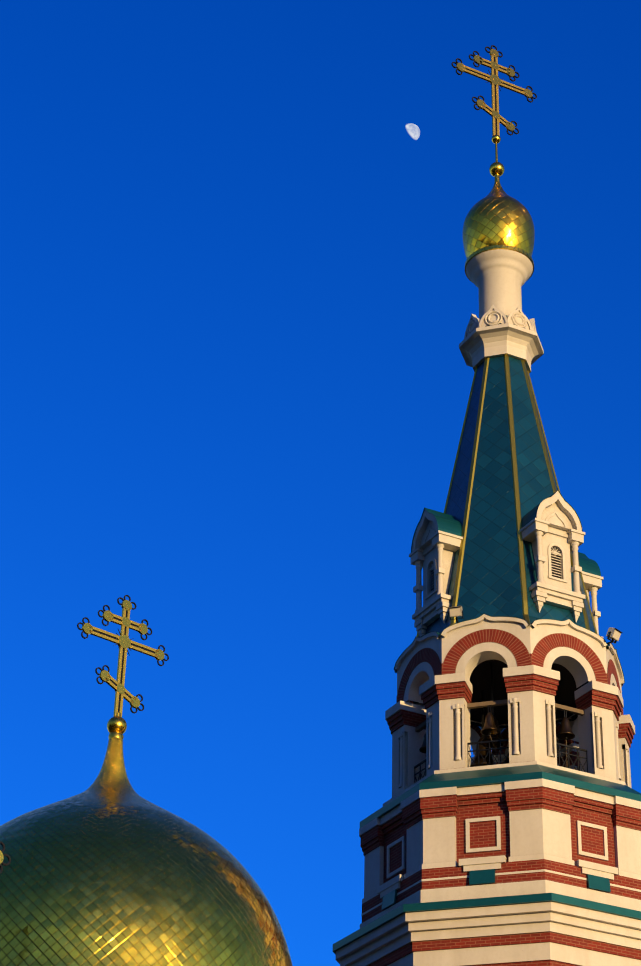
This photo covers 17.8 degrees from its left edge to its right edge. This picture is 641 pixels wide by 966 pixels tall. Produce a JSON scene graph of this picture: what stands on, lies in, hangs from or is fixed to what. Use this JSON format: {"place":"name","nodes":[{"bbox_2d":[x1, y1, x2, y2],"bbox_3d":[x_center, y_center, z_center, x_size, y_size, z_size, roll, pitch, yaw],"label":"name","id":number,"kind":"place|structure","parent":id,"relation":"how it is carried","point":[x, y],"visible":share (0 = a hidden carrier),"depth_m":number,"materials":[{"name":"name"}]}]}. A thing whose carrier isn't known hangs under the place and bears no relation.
{"place":"outdoors","nodes":[
{"label":"outdoors","id":0,"kind":"place"},
{"bbox_2d":[0,841,10,873],"bbox_3d":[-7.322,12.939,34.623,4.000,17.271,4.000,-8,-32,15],"label":"cross","id":1,"kind":"structure","parent":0,"point":[2,858],"depth_m":39.06,"materials":[{"name":"gold metal"}]},
{"bbox_2d":[0,595,291,965],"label":"dome","id":2,"kind":"structure","parent":0,"point":[109,866],"depth_m":45.04,"materials":[{"name":"gold metal"}]},
{"bbox_2d":[0,0,640,965],"label":"sky","id":3,"kind":"structure","parent":0,"point":[238,300],"materials":[{"name":"blue"}]},
{"label":"ground","id":4,"kind":"structure","parent":0,"visible":0},
{"bbox_2d":[333,45,640,965],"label":"bell tower","id":5,"kind":"structure","parent":4,"relation":"on","point":[515,841],"depth_m":57.43,"materials":[{"name":"white paint"}]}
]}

